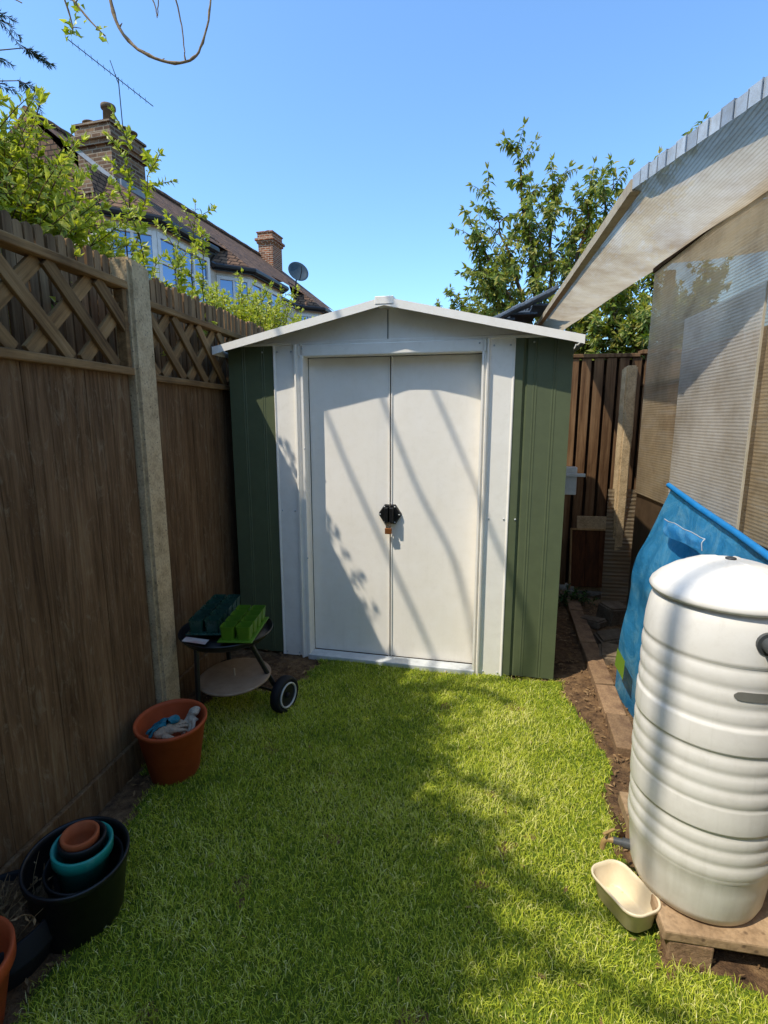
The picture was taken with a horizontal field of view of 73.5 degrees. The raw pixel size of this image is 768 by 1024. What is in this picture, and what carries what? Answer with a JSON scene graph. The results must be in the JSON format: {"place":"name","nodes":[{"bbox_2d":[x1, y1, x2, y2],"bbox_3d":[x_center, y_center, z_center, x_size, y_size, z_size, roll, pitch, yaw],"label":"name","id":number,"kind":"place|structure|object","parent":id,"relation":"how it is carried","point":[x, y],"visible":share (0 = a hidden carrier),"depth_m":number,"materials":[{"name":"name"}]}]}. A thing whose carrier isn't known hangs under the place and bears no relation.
{"place":"outdoors","nodes":[
{"label":"outdoors","id":0,"kind":"place"},
{"bbox_2d":[6,101,219,301],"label":"terraced house","id":1,"kind":"structure","parent":0,"point":[96,148],"depth_m":10.37,"materials":[{"name":"brown brick"}]},
{"bbox_2d":[65,36,152,125],"bbox_3d":[-5.565,-8.514,10.551,1.522,1.744,0.126,-5,11,-27],"label":"tv aerial","id":2,"kind":"object","parent":1,"relation":"attached to","point":[114,76],"visible":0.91,"depth_m":10.52,"materials":[{"name":"grey metal"}]},
{"bbox_2d":[106,226,159,279],"bbox_3d":[-4.868,-4.618,10.052,0.877,1.750,0.090,-6,12,-29],"label":"window","id":3,"kind":"structure","parent":1,"relation":"in","point":[151,238],"depth_m":10.06,"materials":[{"name":"white paint"}]},
{"bbox_2d":[156,231,211,301],"bbox_3d":[-4.261,-4.806,11.101,0.090,1.750,1.760,3,11,15],"label":"window","id":4,"kind":"structure","parent":1,"relation":"in","point":[166,273],"depth_m":10.74,"materials":[{"name":"glass"}]},
{"bbox_2d":[85,181,288,321],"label":"terraced house","id":5,"kind":"structure","parent":0,"point":[231,258],"depth_m":13.64,"materials":[{"name":"brown tile"}]},
{"bbox_2d":[216,275,250,312],"bbox_3d":[-3.918,-5.239,13.521,0.877,1.750,0.090,-6,12,-29],"label":"window","id":6,"kind":"structure","parent":5,"relation":"in","point":[228,283],"depth_m":13.37,"materials":[{"name":"white paint"}]},
{"bbox_2d":[250,280,281,317],"bbox_3d":[-3.311,-5.427,14.570,0.090,1.750,1.760,3,11,15],"label":"window","id":7,"kind":"structure","parent":5,"relation":"in","point":[257,286],"depth_m":14.35,"materials":[{"name":"glass"}]},
{"bbox_2d":[182,637,208,644],"bbox_3d":[-0.796,0.543,2.171,0.099,0.014,0.044,1,10,3],"label":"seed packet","id":8,"kind":"object","parent":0,"point":[195,640],"visible":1,"depth_m":2.17},
{"bbox_2d":[205,226,331,323],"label":"terraced house","id":9,"kind":"structure","parent":0,"point":[267,255],"depth_m":18.83,"materials":[{"name":"white paint"}]},
{"bbox_2d":[288,262,308,298],"bbox_3d":[-2.926,-7.930,17.616,0.551,1.270,0.528,3,11,16],"label":"satellite dish","id":10,"kind":"object","parent":9,"relation":"attached to","point":[298,271],"visible":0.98,"depth_m":17.62,"materials":[{"name":"grey metal"}]},
{"bbox_2d":[297,313,318,320],"bbox_3d":[-2.642,-6.073,18.178,0.877,1.750,0.090,-6,12,-29],"label":"window","id":11,"kind":"structure","parent":9,"relation":"in","point":[307,316],"depth_m":17.97,"materials":[{"name":"glass"}]},
{"bbox_2d":[0,0,767,352],"label":"sky","id":12,"kind":"structure","parent":0,"point":[353,132],"materials":[{"name":"blue"}]},
{"bbox_2d":[3,583,767,1023],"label":"soil bed","id":13,"kind":"object","parent":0,"point":[727,963],"visible":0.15,"depth_m":1.96,"materials":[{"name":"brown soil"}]},
{"bbox_2d":[0,915,16,1023],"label":"plant pot","id":14,"kind":"object","parent":13,"relation":"on","point":[8,946],"visible":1,"depth_m":1.15,"materials":[{"name":"plastic"}]},
{"bbox_2d":[0,853,60,991],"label":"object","id":15,"kind":"object","parent":13,"relation":"on","point":[34,937],"visible":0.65,"depth_m":1.27,"materials":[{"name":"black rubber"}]},
{"bbox_2d":[0,229,155,874],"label":"fence panel","id":16,"kind":"object","parent":13,"relation":"on","point":[77,692],"visible":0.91,"depth_m":1.62,"materials":[{"name":"brown wood"}]},
{"bbox_2d":[0,210,264,383],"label":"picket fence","id":17,"kind":"object","parent":13,"relation":"on","point":[41,288],"visible":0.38,"depth_m":1.94,"materials":[{"name":"brown wood"}]},
{"bbox_2d":[109,257,179,703],"bbox_3d":[-0.944,0.021,2.071,0.087,1.929,0.128,2,10,9],"label":"concrete post","id":18,"kind":"object","parent":13,"relation":"on","point":[145,418],"visible":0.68,"depth_m":2.01,"materials":[{"name":"grey concrete"}]},
{"bbox_2d":[150,300,244,698],"bbox_3d":[-0.855,-0.138,3.212,0.058,1.840,2.184,2,10,9],"label":"fence panel","id":19,"kind":"object","parent":13,"relation":"on","point":[195,421],"visible":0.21,"depth_m":2.58,"materials":[{"name":"brown wood"}]},
{"bbox_2d":[212,295,585,678],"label":"garden shed","id":20,"kind":"structure","parent":13,"relation":"on","point":[436,437],"depth_m":2.71,"materials":[{"name":"green paint"}]},
{"bbox_2d":[308,356,390,655],"bbox_3d":[-0.187,0.003,2.807,0.442,1.634,0.074,2,10,12],"label":"door","id":21,"kind":"structure","parent":20,"relation":"in","point":[350,398],"depth_m":2.81,"materials":[{"name":"metal"}]},
{"bbox_2d":[385,522,391,533],"bbox_3d":[0.023,0.086,2.752,0.036,0.065,0.016,2,10,12],"label":"padlock","id":22,"kind":"object","parent":20,"relation":"hanging from","point":[388,530],"visible":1,"depth_m":2.75,"materials":[{"name":"gold metal"}]},
{"bbox_2d":[389,354,481,662],"bbox_3d":[0.258,0.020,2.709,0.457,1.634,0.074,2,10,12],"label":"door","id":23,"kind":"structure","parent":20,"relation":"in","point":[436,399],"depth_m":2.71,"materials":[{"name":"metal"}]},
{"bbox_2d":[565,597,582,614],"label":"edging block","id":24,"kind":"structure","parent":13,"relation":"on","point":[575,604],"depth_m":3.66,"materials":[{"name":"brick"}]},
{"bbox_2d":[569,610,587,628],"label":"edging block","id":25,"kind":"structure","parent":13,"relation":"on","point":[575,618],"depth_m":3.45,"materials":[{"name":"brick"}]},
{"bbox_2d":[558,583,599,607],"bbox_3d":[1.375,0.621,3.766,0.389,0.158,0.241,2,10,9],"label":"weed clump","id":26,"kind":"object","parent":13,"relation":"on","point":[562,599],"visible":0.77,"depth_m":3.76,"materials":[{"name":"green plant"}]},
{"bbox_2d":[574,624,595,645],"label":"edging block","id":27,"kind":"structure","parent":13,"relation":"on","point":[583,633],"depth_m":3.18,"materials":[{"name":"brick"}]},
{"bbox_2d":[568,528,609,588],"bbox_3d":[1.580,0.359,3.916,0.320,0.463,0.103,2,10,9],"label":"wooden panel","id":28,"kind":"object","parent":13,"relation":"on","point":[586,555],"visible":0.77,"depth_m":3.91,"materials":[{"name":"brown wood"}]},
{"bbox_2d":[574,516,610,591],"bbox_3d":[1.626,0.322,3.944,0.300,0.578,0.069,2,10,9],"label":"grey board","id":29,"kind":"object","parent":13,"relation":"on","point":[595,522],"visible":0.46,"depth_m":3.93,"materials":[{"name":"wood"}]},
{"bbox_2d":[580,642,604,665],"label":"edging block","id":30,"kind":"structure","parent":13,"relation":"on","point":[589,651],"depth_m":2.95,"materials":[{"name":"brick"}]},
{"bbox_2d":[580,614,606,629],"bbox_3d":[1.386,0.735,3.429,0.130,0.056,0.162,-4,7,-43],"label":"stone","id":31,"kind":"object","parent":13,"relation":"on","point":[595,623],"visible":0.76,"depth_m":3.38,"materials":[{"name":"grey stone"}]},
{"bbox_2d":[586,659,613,690],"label":"edging block","id":32,"kind":"structure","parent":13,"relation":"on","point":[598,673],"depth_m":2.68,"materials":[{"name":"brick"}]},
{"bbox_2d":[559,350,647,585],"bbox_3d":[1.075,-0.320,4.050,3.674,1.802,0.100,2,10,9],"label":"back fence","id":33,"kind":"object","parent":13,"relation":"on","point":[594,409],"visible":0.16,"depth_m":3.90,"materials":[{"name":"brown wood"}]},
{"bbox_2d":[593,628,620,644],"bbox_3d":[1.397,0.779,3.150,0.209,0.070,0.152,-6,14,-7],"label":"stone","id":34,"kind":"object","parent":13,"relation":"on","point":[612,636],"visible":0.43,"depth_m":3.13,"materials":[{"name":"grey stone"}]},
{"bbox_2d":[598,642,618,665],"bbox_3d":[1.316,0.819,2.944,0.173,0.063,0.203,3,11,20],"label":"stone","id":35,"kind":"object","parent":13,"relation":"on","point":[607,652],"visible":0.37,"depth_m":2.92,"materials":[{"name":"grey stone"}]},
{"bbox_2d":[595,684,626,717],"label":"edging block","id":36,"kind":"structure","parent":13,"relation":"on","point":[608,698],"depth_m":2.44,"materials":[{"name":"concrete"}]},
{"bbox_2d":[596,601,626,625],"bbox_3d":[1.548,0.692,3.478,0.184,0.140,0.144,2,14,-20],"label":"stone","id":37,"kind":"object","parent":13,"relation":"on","point":[612,613],"visible":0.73,"depth_m":3.42,"materials":[{"name":"grey stone"}]},
{"bbox_2d":[608,812,623,837],"bbox_3d":[0.779,1.051,1.726,0.028,0.030,0.091,1,10,5],"label":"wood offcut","id":38,"kind":"object","parent":13,"relation":"on","point":[618,826],"visible":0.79,"depth_m":1.71,"materials":[{"name":"brown wood"}]},
{"bbox_2d":[601,489,636,603],"bbox_3d":[1.717,0.266,3.735,0.240,0.860,0.104,2,10,9],"label":"ribbed sheet","id":39,"kind":"object","parent":13,"relation":"on","point":[631,500],"visible":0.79,"depth_m":3.74,"materials":[{"name":"plastic"}]},
{"bbox_2d":[605,712,632,756],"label":"edging block","id":40,"kind":"structure","parent":13,"relation":"on","point":[620,728],"depth_m":2.19,"materials":[{"name":"concrete"}]},
{"bbox_2d":[604,365,637,601],"bbox_3d":[1.705,-0.166,3.711,0.078,1.719,0.103,1,10,3],"label":"concrete post","id":41,"kind":"object","parent":13,"relation":"on","point":[625,425],"visible":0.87,"depth_m":3.65,"materials":[{"name":"grey concrete"}]},
{"bbox_2d":[625,826,641,879],"bbox_3d":[0.818,1.065,1.573,0.094,0.071,0.203,2,10,9],"label":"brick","id":42,"kind":"object","parent":13,"relation":"on","point":[627,834],"visible":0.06,"depth_m":1.66,"materials":[{"name":"brown brick"}]},
{"bbox_2d":[618,791,628,831],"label":"paving slab","id":43,"kind":"structure","parent":42,"relation":"on","point":[623,800],"depth_m":1.71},
{"bbox_2d":[535,76,767,609],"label":"lean to","id":44,"kind":"object","parent":13,"relation":"on","point":[686,221],"visible":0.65,"depth_m":2.00,"materials":[{"name":"plastic"}]},
{"bbox_2d":[659,930,713,969],"bbox_3d":[0.773,1.108,1.323,0.106,0.078,0.077,2,10,12],"label":"brick","id":45,"kind":"object","parent":13,"relation":"on","point":[696,954],"visible":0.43,"depth_m":1.29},
{"bbox_2d":[650,890,767,956],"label":"paving slab","id":46,"kind":"object","parent":45,"relation":"on","point":[750,937],"depth_m":1.28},
{"bbox_2d":[600,555,767,925],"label":"water butt","id":47,"kind":"object","parent":46,"relation":"on","point":[696,843],"visible":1,"depth_m":1.23,"materials":[{"name":"white plastic"}]},
{"bbox_2d":[615,483,767,717],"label":"blue sheet","id":48,"kind":"object","parent":13,"relation":"on","point":[685,526],"visible":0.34,"depth_m":2.17,"materials":[{"name":"plastic"}]},
{"bbox_2d":[10,658,767,1023],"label":"lawn","id":49,"kind":"structure","parent":0,"point":[365,949],"depth_m":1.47,"materials":[{"name":"plant"}]},
{"bbox_2d":[18,816,129,953],"bbox_3d":[-0.824,1.010,1.390,0.254,0.210,0.254,6,14,8],"label":"tub","id":50,"kind":"object","parent":49,"relation":"on","point":[75,921],"visible":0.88,"depth_m":1.32,"materials":[{"name":"black plastic"}]},
{"bbox_2d":[42,835,123,897],"bbox_3d":[-0.811,1.009,1.399,0.190,0.150,0.190,7,15,8],"label":"plant pot","id":51,"kind":"object","parent":50,"relation":"in","point":[116,854],"visible":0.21,"depth_m":1.38,"materials":[{"name":"plastic"}]},
{"bbox_2d":[50,821,113,892],"bbox_3d":[-0.815,0.961,1.396,0.148,0.155,0.148,2,12,-9],"label":"plant pot","id":52,"kind":"object","parent":51,"relation":"in","point":[81,876],"visible":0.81,"depth_m":1.34,"materials":[{"name":"teal plastic"}]},
{"bbox_2d":[57,819,106,863],"bbox_3d":[-0.820,0.935,1.403,0.116,0.122,0.116,1,12,-9],"label":"plant pot","id":53,"kind":"object","parent":52,"relation":"in","point":[96,848],"visible":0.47,"depth_m":1.36,"materials":[{"name":"plastic"}]},
{"bbox_2d":[59,820,99,851],"bbox_3d":[-0.826,0.915,1.401,0.094,0.094,0.094,1,11,-9],"label":"plant pot","id":54,"kind":"object","parent":53,"relation":"in","point":[80,836],"visible":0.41,"depth_m":1.41,"materials":[{"name":"plastic"}]},
{"bbox_2d":[133,699,206,785],"bbox_3d":[-0.809,0.895,1.973,0.262,0.235,0.262,-3,13,-14],"label":"plant pot","id":55,"kind":"object","parent":49,"relation":"on","point":[174,759],"visible":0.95,"depth_m":1.91,"materials":[{"name":"plastic"}]},
{"bbox_2d":[146,715,179,738],"bbox_3d":[-0.839,0.812,1.960,0.124,0.054,0.087,-12,1,-16],"label":"glove","id":56,"kind":"object","parent":55,"relation":"in","point":[172,719],"visible":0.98,"depth_m":1.95,"materials":[{"name":"blue fabric"}]},
{"bbox_2d":[153,719,188,738],"bbox_3d":[-0.796,0.819,1.937,0.078,0.037,0.124,8,13,37],"label":"glove","id":57,"kind":"object","parent":55,"relation":"in","point":[168,730],"visible":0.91,"depth_m":1.92,"materials":[{"name":"fabric"}]},
{"bbox_2d":[181,706,199,734],"bbox_3d":[-0.752,0.813,1.992,0.092,0.041,0.125,-14,35,24],"label":"glove","id":58,"kind":"object","parent":55,"relation":"in","point":[191,719],"visible":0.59,"depth_m":1.99,"materials":[{"name":"grey fabric"}]},
{"bbox_2d":[178,615,297,712],"bbox_3d":[-0.697,0.734,2.354,0.446,0.428,0.431,5,11,26],"label":"barbecue","id":59,"kind":"object","parent":49,"relation":"on","point":[228,677],"visible":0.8,"depth_m":2.33,"materials":[{"name":"black metal"}]},
{"bbox_2d":[186,594,239,635],"bbox_3d":[-0.781,0.471,2.395,0.152,0.064,0.362,0,10,1],"label":"seed tray","id":60,"kind":"object","parent":59,"relation":"on","point":[211,615],"visible":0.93,"depth_m":2.32,"materials":[{"name":"teal plastic"}]},
{"bbox_2d":[217,605,268,642],"bbox_3d":[-0.620,0.491,2.281,0.148,0.066,0.284,0,10,2],"label":"seed tray","id":61,"kind":"object","parent":59,"relation":"on","point":[243,623],"visible":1,"depth_m":2.21,"materials":[{"name":"green plastic"}]},
{"bbox_2d":[591,859,660,932],"bbox_3d":[0.658,1.055,1.412,0.116,0.079,0.180,-3,11,-18],"label":"cream tub","id":62,"kind":"object","parent":49,"relation":"on","point":[624,895],"visible":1,"depth_m":1.42,"materials":[{"name":"plastic"}]},
{"label":"ground","id":63,"kind":"structure","parent":0,"visible":0},
{"bbox_2d":[0,10,56,115],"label":"conifer","id":64,"kind":"object","parent":63,"relation":"on","point":[29,52],"visible":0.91,"depth_m":2.50,"materials":[{"name":"green plant"}]},
{"bbox_2d":[0,85,150,330],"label":"hedge shrub","id":65,"kind":"object","parent":63,"relation":"on","point":[27,199],"visible":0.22,"depth_m":1.97,"materials":[{"name":"green plant"}]},
{"bbox_2d":[8,105,217,355],"bbox_3d":[-1.494,-0.581,2.909,1.123,2.824,1.440,-3,10,-15],"label":"hedge shrub","id":66,"kind":"object","parent":63,"relation":"on","point":[153,166],"visible":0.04,"depth_m":2.62,"materials":[{"name":"green plant"}]},
{"bbox_2d":[16,0,210,64],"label":"overhanging tree","id":67,"kind":"object","parent":63,"relation":"on","point":[76,8],"visible":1,"depth_m":2.60,"materials":[{"name":"green plant"}]},
{"bbox_2d":[152,198,216,301],"bbox_3d":[-1.383,-0.665,3.651,0.873,2.729,1.250,2,10,9],"label":"hedge shrub","id":68,"kind":"object","parent":63,"relation":"on","point":[179,261],"visible":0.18,"depth_m":3.20,"materials":[{"name":"green plant"}]},
{"bbox_2d":[179,267,312,330],"bbox_3d":[-1.271,-0.863,4.886,1.394,2.683,2.049,2,10,9],"label":"hedge shrub","id":69,"kind":"object","parent":63,"relation":"on","point":[256,313],"visible":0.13,"depth_m":4.32,"materials":[{"name":"green plant"}]},
{"bbox_2d":[435,283,495,315],"bbox_3d":[1.232,-1.833,8.275,1.308,3.497,0.798,2,10,9],"label":"tree","id":70,"kind":"object","parent":63,"relation":"on","point":[469,308],"visible":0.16,"depth_m":7.97,"materials":[{"name":"green plant"}]},
{"bbox_2d":[494,285,558,322],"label":"outbuilding","id":71,"kind":"structure","parent":63,"relation":"on","point":[529,310],"depth_m":4.80,"materials":[{"name":"black brick"}]},
{"bbox_2d":[448,111,708,331],"bbox_3d":[2.296,-2.218,6.428,3.022,4.907,1.274,2,10,9],"label":"cherry tree","id":72,"kind":"object","parent":63,"relation":"on","point":[494,286],"visible":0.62,"depth_m":6.20,"materials":[{"name":"green plant"}]},
{"bbox_2d":[548,272,654,360],"bbox_3d":[2.648,-1.259,5.659,1.887,3.293,1.355,5,12,28],"label":"bushy tree","id":73,"kind":"object","parent":63,"relation":"on","point":[616,330],"visible":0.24,"depth_m":5.36,"materials":[{"name":"green plant"}]}
]}

